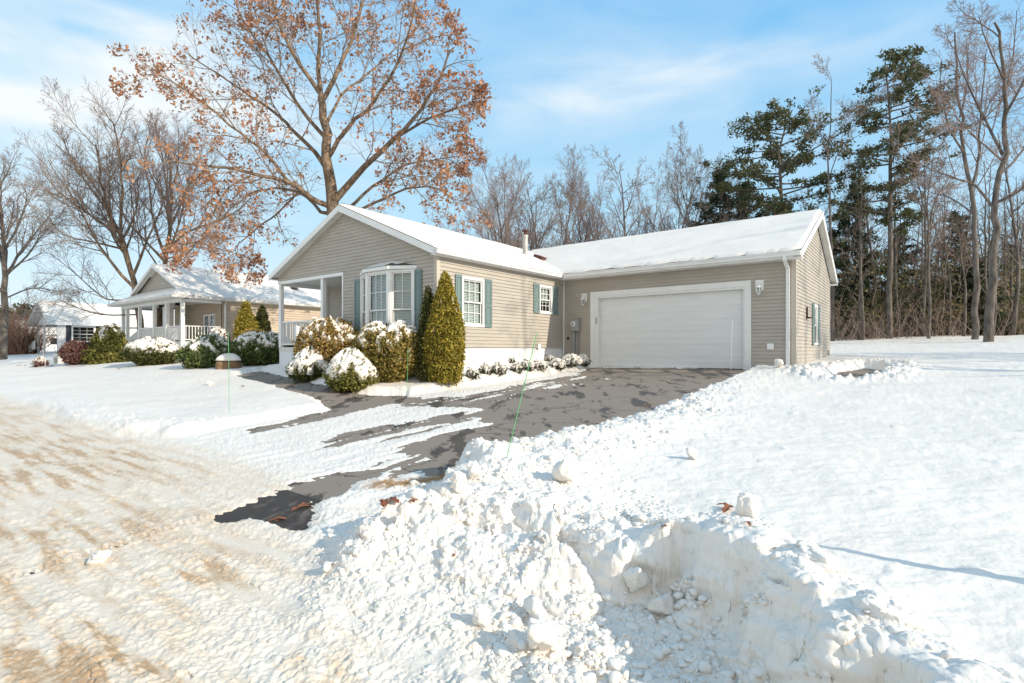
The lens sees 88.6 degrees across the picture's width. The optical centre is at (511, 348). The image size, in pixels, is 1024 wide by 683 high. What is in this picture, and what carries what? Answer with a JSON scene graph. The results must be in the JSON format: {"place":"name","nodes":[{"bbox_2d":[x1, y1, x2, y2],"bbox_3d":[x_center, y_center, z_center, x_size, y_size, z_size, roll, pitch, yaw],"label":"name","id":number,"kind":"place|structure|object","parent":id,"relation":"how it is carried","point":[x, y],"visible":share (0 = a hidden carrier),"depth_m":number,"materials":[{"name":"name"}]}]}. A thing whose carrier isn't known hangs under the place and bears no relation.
{"place":"outdoors","nodes":[
{"label":"outdoors","id":0,"kind":"place"},
{"bbox_2d":[14,406,320,573],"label":"road","id":1,"kind":"structure","parent":0,"point":[282,503],"depth_m":4.66,"materials":[{"name":"asphalt"}]},
{"bbox_2d":[86,549,113,564],"bbox_3d":[-2.772,1.397,3.535,0.125,0.112,0.128,0,0,1],"label":"snow lump","id":2,"kind":"object","parent":1,"relation":"on","point":[99,556],"visible":0.98,"depth_m":3.50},
{"bbox_2d":[237,371,364,402],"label":"path","id":3,"kind":"structure","parent":0,"point":[323,393],"depth_m":13.56,"materials":[{"name":"concrete"}]},
{"bbox_2d":[246,367,745,500],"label":"driveway","id":4,"kind":"structure","parent":0,"point":[595,395],"depth_m":9.65,"materials":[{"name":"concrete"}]},
{"bbox_2d":[0,335,1023,682],"bbox_3d":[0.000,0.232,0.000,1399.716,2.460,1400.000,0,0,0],"label":"snow ground","id":5,"kind":"structure","parent":0,"point":[904,491],"depth_m":3.60,"materials":[{"name":"snow"}]},
{"bbox_2d":[0,292,56,354],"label":"undergrowth","id":6,"kind":"object","parent":5,"relation":"on","point":[16,346],"visible":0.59,"depth_m":52.09,"materials":[{"name":"plant"}]},
{"bbox_2d":[12,326,56,349],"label":"house","id":7,"kind":"structure","parent":5,"relation":"on","point":[52,345],"depth_m":80.57,"materials":[{"name":"white"}]},
{"bbox_2d":[0,302,76,325],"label":"woods","id":8,"kind":"object","parent":5,"relation":"on","point":[18,309],"visible":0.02,"depth_m":97.97,"materials":[{"name":"brown wood"}]},
{"bbox_2d":[30,356,49,366],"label":"shrub","id":9,"kind":"object","parent":5,"relation":"on","point":[37,361],"visible":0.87,"depth_m":28.27,"materials":[{"name":"white plant"}]},
{"bbox_2d":[0,138,83,359],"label":"bare tree","id":10,"kind":"object","parent":5,"relation":"on","point":[6,271],"visible":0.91,"depth_m":39.93,"materials":[{"name":"brown plant"}]},
{"bbox_2d":[56,340,90,364],"bbox_3d":[-22.794,0.267,27.650,2.065,1.556,1.743,0,0,0],"label":"red shrub","id":11,"kind":"object","parent":5,"relation":"on","point":[69,352],"visible":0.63,"depth_m":27.13,"materials":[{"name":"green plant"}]},
{"bbox_2d":[0,74,187,329],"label":"bare tree","id":12,"kind":"object","parent":5,"relation":"on","point":[83,209],"visible":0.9,"depth_m":35.16,"materials":[{"name":"brown plant"}]},
{"bbox_2d":[27,301,174,353],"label":"white house","id":13,"kind":"structure","parent":5,"relation":"on","point":[85,330],"depth_m":50.62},
{"bbox_2d":[72,326,94,341],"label":"window","id":14,"kind":"structure","parent":13,"relation":"in","point":[74,328],"depth_m":49.38,"materials":[{"name":"white"}]},
{"bbox_2d":[80,323,128,364],"bbox_3d":[-21.319,-0.134,27.725,2.559,2.450,2.119,0,0,0],"label":"bush","id":15,"kind":"object","parent":5,"relation":"on","point":[108,342],"visible":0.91,"depth_m":27.19,"materials":[{"name":"green plant"}]},
{"bbox_2d":[119,336,182,365],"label":"clipped yew","id":16,"kind":"object","parent":5,"relation":"on","point":[147,350],"visible":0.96,"depth_m":23.18,"materials":[{"name":"green plant"}]},
{"bbox_2d":[90,103,274,326],"bbox_3d":[-22.649,-9.220,36.997,17.360,20.019,8.577,0,0,21],"label":"bare tree","id":17,"kind":"object","parent":5,"relation":"on","point":[170,210],"visible":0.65,"depth_m":35.96,"materials":[{"name":"brown plant"}]},
{"bbox_2d":[175,331,229,368],"bbox_3d":[-11.729,0.138,20.241,2.230,1.626,1.965,0,0,0],"label":"rhododendron","id":18,"kind":"object","parent":5,"relation":"on","point":[203,351],"visible":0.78,"depth_m":19.69,"materials":[{"name":"green plant"}]},
{"bbox_2d":[107,263,320,346],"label":"porch house","id":19,"kind":"structure","parent":5,"relation":"on","point":[200,301],"depth_m":33.59,"materials":[{"name":"white"}]},
{"bbox_2d":[208,328,230,341],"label":"shrub","id":20,"kind":"object","parent":5,"relation":"on","point":[223,332],"visible":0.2,"depth_m":28.34,"materials":[{"name":"white plant"}]},
{"bbox_2d":[215,353,241,369],"bbox_3d":[-10.204,0.599,18.904,0.830,0.878,0.608,0,0,-17],"label":"round planter","id":21,"kind":"object","parent":5,"relation":"on","point":[222,361],"visible":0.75,"depth_m":18.67,"materials":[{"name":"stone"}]},
{"bbox_2d":[231,299,259,339],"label":"arborvitae","id":22,"kind":"object","parent":5,"relation":"on","point":[245,319],"visible":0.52,"depth_m":28.25,"materials":[{"name":"yellow plant"}]},
{"bbox_2d":[221,331,292,365],"bbox_3d":[-9.767,0.072,20.491,2.749,1.550,2.524,0,0,0],"label":"round shrub","id":23,"kind":"object","parent":5,"relation":"on","point":[253,348],"visible":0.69,"depth_m":19.74,"materials":[{"name":"green plant"}]},
{"bbox_2d":[255,304,271,331],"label":"arborvitae","id":24,"kind":"object","parent":5,"relation":"on","point":[261,317],"visible":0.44,"depth_m":29.33,"materials":[{"name":"green plant"}]},
{"bbox_2d":[106,0,496,288],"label":"oak tree","id":25,"kind":"object","parent":5,"relation":"on","point":[333,199],"visible":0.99,"depth_m":26.18,"materials":[{"name":"brown plant"}]},
{"bbox_2d":[284,345,328,381],"bbox_3d":[-5.625,0.433,14.588,1.354,1.102,1.164,0,0,0],"label":"shrub","id":26,"kind":"object","parent":5,"relation":"on","point":[304,364],"visible":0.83,"depth_m":14.25,"materials":[{"name":"green plant"}]},
{"bbox_2d":[292,315,359,362],"bbox_3d":[-5.258,-0.025,15.228,2.189,1.890,1.880,0,0,0],"label":"round shrub","id":27,"kind":"object","parent":5,"relation":"on","point":[329,337],"visible":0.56,"depth_m":14.64,"materials":[{"name":"green plant"}]},
{"bbox_2d":[321,347,381,392],"bbox_3d":[-3.941,0.539,12.898,1.467,1.189,1.227,0,0,0],"label":"shrub","id":28,"kind":"object","parent":5,"relation":"on","point":[351,369],"visible":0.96,"depth_m":12.57,"materials":[{"name":"green plant"}]},
{"bbox_2d":[350,320,419,382],"bbox_3d":[-3.159,0.114,13.505,2.003,1.742,1.782,0,0,23],"label":"round shrub","id":29,"kind":"object","parent":5,"relation":"on","point":[390,350],"visible":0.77,"depth_m":12.94,"materials":[{"name":"green plant"}]},
{"bbox_2d":[349,451,462,489],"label":"dead grass","id":30,"kind":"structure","parent":5,"relation":"on","point":[429,479],"depth_m":5.31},
{"bbox_2d":[413,285,433,381],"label":"arborvitae","id":31,"kind":"object","parent":5,"relation":"on","point":[426,307],"visible":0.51,"depth_m":13.15,"materials":[{"name":"green plant"}]},
{"bbox_2d":[420,270,466,386],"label":"arborvitae","id":32,"kind":"object","parent":5,"relation":"on","point":[445,344],"visible":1,"depth_m":12.89,"materials":[{"name":"green plant"}]},
{"bbox_2d":[450,470,466,493],"bbox_3d":[-0.387,0.973,3.831,0.117,0.169,0.114,0,0,-41],"label":"snow lump","id":33,"kind":"object","parent":5,"relation":"on","point":[458,485],"visible":1,"depth_m":3.80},
{"bbox_2d":[465,367,480,379],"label":"plant","id":34,"kind":"object","parent":5,"relation":"on","point":[473,373],"visible":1,"depth_m":13.59,"materials":[{"name":"white plant"}]},
{"bbox_2d":[466,460,480,477],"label":"snow lump","id":35,"kind":"object","parent":5,"relation":"on","point":[473,468],"visible":1,"depth_m":4.25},
{"bbox_2d":[472,605,489,626],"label":"snow lump","id":36,"kind":"object","parent":5,"relation":"on","point":[481,617],"visible":1,"depth_m":2.61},
{"bbox_2d":[453,173,518,247],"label":"bare tree","id":37,"kind":"object","parent":5,"relation":"on","point":[495,213],"visible":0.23,"depth_m":49.91,"materials":[{"name":"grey plant"}]},
{"bbox_2d":[477,362,494,374],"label":"plant","id":38,"kind":"object","parent":5,"relation":"on","point":[485,368],"visible":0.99,"depth_m":14.14,"materials":[{"name":"white plant"}]},
{"bbox_2d":[460,179,516,243],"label":"bare tree","id":39,"kind":"object","parent":5,"relation":"on","point":[479,225],"visible":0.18,"depth_m":60.88,"materials":[{"name":"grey plant"}]},
{"bbox_2d":[492,360,508,375],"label":"plant","id":40,"kind":"object","parent":5,"relation":"on","point":[499,368],"visible":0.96,"depth_m":14.30,"materials":[{"name":"white plant"}]},
{"bbox_2d":[465,136,549,248],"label":"bare tree","id":41,"kind":"object","parent":5,"relation":"on","point":[506,220],"visible":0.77,"depth_m":44.31,"materials":[{"name":"grey plant"}]},
{"bbox_2d":[491,167,560,249],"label":"bare tree","id":42,"kind":"object","parent":5,"relation":"on","point":[531,206],"visible":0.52,"depth_m":53.25,"materials":[{"name":"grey plant"}]},
{"bbox_2d":[72,358,982,682],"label":"snow rubble","id":43,"kind":"object","parent":5,"relation":"on","point":[626,650],"visible":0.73,"depth_m":2.67,"materials":[{"name":"snow"}]},
{"bbox_2d":[506,334,536,457],"bbox_3d":[0.076,0.460,4.662,0.291,1.188,0.011,0,0,0],"label":"driveway stake","id":44,"kind":"object","parent":43,"relation":"in","point":[521,395],"visible":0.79,"depth_m":4.66,"materials":[{"name":"green"}]},
{"bbox_2d":[521,359,535,371],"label":"plant","id":45,"kind":"object","parent":5,"relation":"on","point":[525,363],"visible":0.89,"depth_m":15.10,"materials":[{"name":"white plant"}]},
{"bbox_2d":[500,167,564,250],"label":"bare tree","id":46,"kind":"object","parent":5,"relation":"on","point":[545,230],"visible":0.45,"depth_m":52.73,"materials":[{"name":"grey plant"}]},
{"bbox_2d":[523,595,547,620],"bbox_3d":[0.125,1.337,2.696,0.108,0.122,0.175,0,0,-25],"label":"snow lump","id":47,"kind":"object","parent":5,"relation":"on","point":[533,607],"visible":0.88,"depth_m":2.67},
{"bbox_2d":[534,359,549,370],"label":"plant","id":48,"kind":"object","parent":5,"relation":"on","point":[541,364],"visible":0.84,"depth_m":15.39,"materials":[{"name":"white plant"}]},
{"bbox_2d":[527,617,559,651],"bbox_3d":[0.146,1.327,2.411,0.152,0.178,0.193,0,0,7],"label":"snow lump","id":49,"kind":"object","parent":5,"relation":"on","point":[542,635],"visible":0.99,"depth_m":2.37,"materials":[{"name":"snow"}]},
{"bbox_2d":[268,203,837,372],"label":"house","id":50,"kind":"structure","parent":5,"relation":"on","point":[682,298],"depth_m":16.09,"materials":[{"name":"plastic"}]},
{"bbox_2d":[360,261,416,328],"bbox_3d":[-3.613,-1.213,14.819,2.540,2.525,0.656,0,0,38],"label":"bay window","id":51,"kind":"structure","parent":50,"relation":"in","point":[386,291],"depth_m":14.52,"materials":[{"name":"white"}]},
{"bbox_2d":[462,276,484,326],"bbox_3d":[-1.227,-1.310,14.887,0.395,1.380,0.940,0,0,38],"label":"window","id":52,"kind":"structure","parent":50,"relation":"in","point":[472,288],"depth_m":14.92,"materials":[{"name":"white"}]},
{"bbox_2d":[540,285,552,314],"bbox_3d":[1.004,-1.645,17.775,0.395,0.950,0.780,0,0,38],"label":"window","id":53,"kind":"structure","parent":50,"relation":"in","point":[546,292],"depth_m":17.90,"materials":[{"name":"white"}]},
{"bbox_2d":[601,290,742,368],"bbox_3d":[4.863,-0.543,16.490,4.630,2.326,0.056,0,0,38],"label":"garage door","id":54,"kind":"structure","parent":50,"relation":"in","point":[685,330],"depth_m":16.30,"materials":[{"name":"paint"}]},
{"bbox_2d":[549,358,567,370],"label":"plant","id":55,"kind":"object","parent":5,"relation":"on","point":[558,363],"visible":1,"depth_m":15.95,"materials":[{"name":"white plant"}]},
{"bbox_2d":[552,458,577,481],"bbox_3d":[0.433,0.982,4.279,0.220,0.188,0.191,0,0,24],"label":"snow lump","id":56,"kind":"object","parent":5,"relation":"on","point":[563,470],"visible":1,"depth_m":4.21,"materials":[{"name":"snow"}]},
{"bbox_2d":[527,143,607,249],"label":"bare tree","id":57,"kind":"object","parent":5,"relation":"on","point":[561,216],"visible":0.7,"depth_m":48.28,"materials":[{"name":"grey plant"}]},
{"bbox_2d":[561,352,582,366],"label":"plant","id":58,"kind":"object","parent":5,"relation":"on","point":[574,360],"visible":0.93,"depth_m":16.49,"materials":[{"name":"white plant"}]},
{"bbox_2d":[552,146,621,243],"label":"bare tree","id":59,"kind":"object","parent":5,"relation":"on","point":[579,230],"visible":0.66,"depth_m":49.00,"materials":[{"name":"grey plant"}]},
{"bbox_2d":[566,167,657,240],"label":"bare tree","id":60,"kind":"object","parent":5,"relation":"on","point":[599,204],"visible":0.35,"depth_m":54.82,"materials":[{"name":"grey plant"}]},
{"bbox_2d":[582,144,663,240],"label":"bare tree","id":61,"kind":"object","parent":5,"relation":"on","point":[629,203],"visible":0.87,"depth_m":41.62,"materials":[{"name":"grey plant"}]},
{"bbox_2d":[623,567,650,591],"bbox_3d":[0.685,1.263,2.886,0.147,0.148,0.113,0,0,24],"label":"snow lump","id":62,"kind":"object","parent":5,"relation":"on","point":[636,579],"visible":1,"depth_m":2.85,"materials":[{"name":"snow"}]},
{"bbox_2d":[617,160,679,237],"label":"bare tree","id":63,"kind":"object","parent":5,"relation":"on","point":[657,199],"visible":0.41,"depth_m":56.59,"materials":[{"name":"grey plant"}]},
{"bbox_2d":[647,592,674,615],"bbox_3d":[0.781,1.347,2.743,0.170,0.120,0.096,0,0,-13],"label":"snow lump","id":64,"kind":"object","parent":5,"relation":"on","point":[663,605],"visible":0.98,"depth_m":2.72,"materials":[{"name":"snow"}]},
{"bbox_2d":[627,120,743,232],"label":"bare tree","id":65,"kind":"object","parent":5,"relation":"on","point":[680,188],"visible":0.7,"depth_m":45.08,"materials":[{"name":"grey plant"}]},
{"bbox_2d":[649,151,729,230],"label":"bare tree","id":66,"kind":"object","parent":5,"relation":"on","point":[714,173],"visible":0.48,"depth_m":51.36,"materials":[{"name":"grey plant"}]},
{"bbox_2d":[686,447,697,459],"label":"snow lump","id":67,"kind":"object","parent":5,"relation":"on","point":[692,453],"visible":0.99,"depth_m":5.10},
{"bbox_2d":[686,159,735,226],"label":"pine tree","id":68,"kind":"object","parent":5,"relation":"on","point":[718,179],"visible":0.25,"depth_m":51.70,"materials":[{"name":"green plant"}]},
{"bbox_2d":[684,166,762,227],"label":"bare tree","id":69,"kind":"object","parent":5,"relation":"on","point":[735,202],"visible":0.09,"depth_m":52.77,"materials":[{"name":"grey plant"}]},
{"bbox_2d":[711,173,756,221],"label":"bare tree","id":70,"kind":"object","parent":5,"relation":"on","point":[726,213],"visible":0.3,"depth_m":49.89,"materials":[{"name":"grey plant"}]},
{"bbox_2d":[727,180,768,220],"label":"pine tree","id":71,"kind":"object","parent":5,"relation":"on","point":[745,184],"visible":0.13,"depth_m":49.90,"materials":[{"name":"green plant"}]},
{"bbox_2d":[735,491,761,518],"bbox_3d":[1.324,0.889,2.939,0.127,0.165,0.114,0,0,42],"label":"snow lump","id":72,"kind":"object","parent":5,"relation":"on","point":[748,504],"visible":0.91,"depth_m":2.91,"materials":[{"name":"snow"}]},
{"bbox_2d":[691,84,888,249],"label":"pine tree","id":73,"kind":"object","parent":5,"relation":"on","point":[780,204],"visible":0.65,"depth_m":43.35,"materials":[{"name":"green plant"}]},
{"bbox_2d":[828,235,852,312],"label":"pine tree","id":74,"kind":"object","parent":5,"relation":"on","point":[838,276],"visible":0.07,"depth_m":46.57,"materials":[{"name":"green plant"}]},
{"bbox_2d":[799,55,913,340],"bbox_3d":[23.106,-10.598,36.480,6.490,20.958,5.195,0,0,-19],"label":"bare tree","id":75,"kind":"object","parent":5,"relation":"on","point":[830,224],"visible":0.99,"depth_m":36.87,"materials":[{"name":"grey plant"}]},
{"bbox_2d":[834,369,881,377],"bbox_3d":[9.122,0.639,13.476,3.000,0.208,5.200,0,0,38],"label":"side pad","id":76,"kind":"object","parent":5,"relation":"on","point":[858,373],"visible":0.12,"depth_m":13.22,"materials":[{"name":"concrete"}]},
{"bbox_2d":[841,188,877,339],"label":"bare tree","id":77,"kind":"object","parent":5,"relation":"on","point":[859,314],"visible":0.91,"depth_m":38.22,"materials":[{"name":"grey plant"}]},
{"bbox_2d":[837,140,885,339],"bbox_3d":[25.223,-7.411,37.813,3.013,14.313,2.827,0,0,41],"label":"bare tree","id":78,"kind":"object","parent":5,"relation":"on","point":[861,298],"visible":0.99,"depth_m":37.58,"materials":[{"name":"grey plant"}]},
{"bbox_2d":[826,176,899,334],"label":"pine tree","id":79,"kind":"object","parent":5,"relation":"on","point":[844,223],"visible":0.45,"depth_m":43.60,"materials":[{"name":"green plant"}]},
{"bbox_2d":[844,161,885,320],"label":"bare tree","id":80,"kind":"object","parent":5,"relation":"on","point":[871,253],"visible":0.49,"depth_m":41.88,"materials":[{"name":"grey plant"}]},
{"bbox_2d":[827,157,902,326],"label":"tree","id":81,"kind":"object","parent":5,"relation":"on","point":[846,275],"visible":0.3,"depth_m":45.00,"materials":[{"name":"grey plant"}]},
{"bbox_2d":[839,160,920,308],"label":"tree","id":82,"kind":"object","parent":5,"relation":"on","point":[878,230],"visible":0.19,"depth_m":48.91,"materials":[{"name":"grey plant"}]},
{"bbox_2d":[879,209,914,308],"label":"bare tree","id":83,"kind":"object","parent":5,"relation":"on","point":[897,256],"visible":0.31,"depth_m":43.34,"materials":[{"name":"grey plant"}]},
{"bbox_2d":[822,43,978,338],"bbox_3d":[28.042,-10.897,38.144,9.647,21.180,8.834,0,0,-45],"label":"pine tree","id":84,"kind":"object","parent":5,"relation":"on","point":[894,57],"visible":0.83,"depth_m":37.84,"materials":[{"name":"green plant"}]},
{"bbox_2d":[878,156,923,336],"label":"bare tree","id":85,"kind":"object","parent":5,"relation":"on","point":[895,270],"visible":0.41,"depth_m":40.00,"materials":[{"name":"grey plant"}]},
{"bbox_2d":[871,228,932,335],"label":"pine tree","id":86,"kind":"object","parent":5,"relation":"on","point":[906,255],"visible":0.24,"depth_m":47.60,"materials":[{"name":"green plant"}]},
{"bbox_2d":[904,223,923,317],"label":"bare tree","id":87,"kind":"object","parent":5,"relation":"on","point":[917,270],"visible":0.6,"depth_m":41.91,"materials":[{"name":"grey plant"}]},
{"bbox_2d":[897,173,942,331],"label":"bare tree","id":88,"kind":"object","parent":5,"relation":"on","point":[922,247],"visible":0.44,"depth_m":44.40,"materials":[{"name":"grey plant"}]},
{"bbox_2d":[897,127,951,335],"bbox_3d":[30.481,-8.744,38.769,3.468,16.476,3.254,0,0,40],"label":"bare tree","id":89,"kind":"object","parent":5,"relation":"on","point":[924,279],"visible":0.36,"depth_m":38.88,"materials":[{"name":"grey plant"}]},
{"bbox_2d":[830,235,1023,338],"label":"evergreen thicket","id":90,"kind":"object","parent":5,"relation":"on","point":[900,293],"visible":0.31,"depth_m":40.69,"materials":[{"name":"plant"}]},
{"bbox_2d":[830,231,1023,340],"bbox_3d":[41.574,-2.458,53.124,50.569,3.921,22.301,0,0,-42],"label":"undergrowth","id":91,"kind":"object","parent":5,"relation":"on","point":[904,334],"visible":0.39,"depth_m":38.10,"materials":[{"name":"plant"}]},
{"bbox_2d":[889,134,971,338],"bbox_3d":[29.402,-7.329,36.369,6.321,14.092,3.778,0,0,-29],"label":"bare tree","id":92,"kind":"object","parent":5,"relation":"on","point":[928,224],"visible":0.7,"depth_m":35.96,"materials":[{"name":"grey plant"}]},
{"bbox_2d":[893,178,979,335],"bbox_3d":[31.286,-6.734,39.039,3.967,12.162,4.460,0,0,-3],"label":"bare tree","id":93,"kind":"object","parent":5,"relation":"on","point":[950,290],"visible":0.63,"depth_m":38.76,"materials":[{"name":"grey plant"}]},
{"bbox_2d":[916,192,960,326],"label":"bare tree","id":94,"kind":"object","parent":5,"relation":"on","point":[934,283],"visible":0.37,"depth_m":42.27,"materials":[{"name":"grey plant"}]},
{"bbox_2d":[930,209,959,335],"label":"bare tree","id":95,"kind":"object","parent":5,"relation":"on","point":[944,285],"visible":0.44,"depth_m":42.01,"materials":[{"name":"grey plant"}]},
{"bbox_2d":[908,188,983,335],"bbox_3d":[31.203,-6.087,37.619,3.586,10.994,4.032,0,0,16],"label":"bare tree","id":96,"kind":"object","parent":5,"relation":"on","point":[965,296],"visible":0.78,"depth_m":37.20,"materials":[{"name":"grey plant"}]},
{"bbox_2d":[910,211,987,309],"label":"pine tree","id":97,"kind":"object","parent":5,"relation":"on","point":[954,240],"visible":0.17,"depth_m":45.48,"materials":[{"name":"plant"}]},
{"bbox_2d":[879,0,1023,341],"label":"bare tree","id":98,"kind":"object","parent":5,"relation":"on","point":[988,331],"visible":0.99,"depth_m":29.86,"materials":[{"name":"grey plant"}]},
{"bbox_2d":[909,14,1023,339],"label":"bare tree","id":99,"kind":"object","parent":5,"relation":"on","point":[974,307],"visible":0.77,"depth_m":32.97,"materials":[{"name":"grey plant"}]},
{"bbox_2d":[936,257,1020,330],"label":"pine tree","id":100,"kind":"object","parent":5,"relation":"on","point":[970,282],"visible":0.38,"depth_m":39.87,"materials":[{"name":"plant"}]},
{"bbox_2d":[956,151,1014,301],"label":"bare tree","id":101,"kind":"object","parent":5,"relation":"on","point":[985,264],"visible":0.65,"depth_m":38.30,"materials":[{"name":"grey plant"}]},
{"bbox_2d":[970,155,1005,284],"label":"bare tree","id":102,"kind":"object","parent":5,"relation":"on","point":[988,208],"visible":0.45,"depth_m":44.42,"materials":[{"name":"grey plant"}]},
{"bbox_2d":[978,204,1010,335],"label":"bare tree","id":103,"kind":"object","parent":5,"relation":"on","point":[995,314],"visible":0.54,"depth_m":37.38,"materials":[{"name":"grey plant"}]},
{"bbox_2d":[977,162,1023,304],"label":"bare tree","id":104,"kind":"object","parent":5,"relation":"on","point":[1004,247],"visible":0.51,"depth_m":42.82,"materials":[{"name":"grey plant"}]},
{"bbox_2d":[985,119,1023,334],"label":"bare tree","id":105,"kind":"object","parent":5,"relation":"on","point":[1016,294],"visible":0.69,"depth_m":37.55,"materials":[{"name":"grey plant"}]},
{"bbox_2d":[997,196,1023,330],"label":"bare tree","id":106,"kind":"object","parent":5,"relation":"on","point":[1011,274],"visible":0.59,"depth_m":39.03,"materials":[{"name":"grey plant"}]},
{"bbox_2d":[1001,171,1023,308],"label":"bare tree","id":107,"kind":"object","parent":5,"relation":"on","point":[1018,212],"visible":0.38,"depth_m":45.74,"materials":[{"name":"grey plant"}]},
{"bbox_2d":[0,0,1023,315],"label":"sky","id":108,"kind":"structure","parent":0,"point":[615,75],"materials":[{"name":"blue"}]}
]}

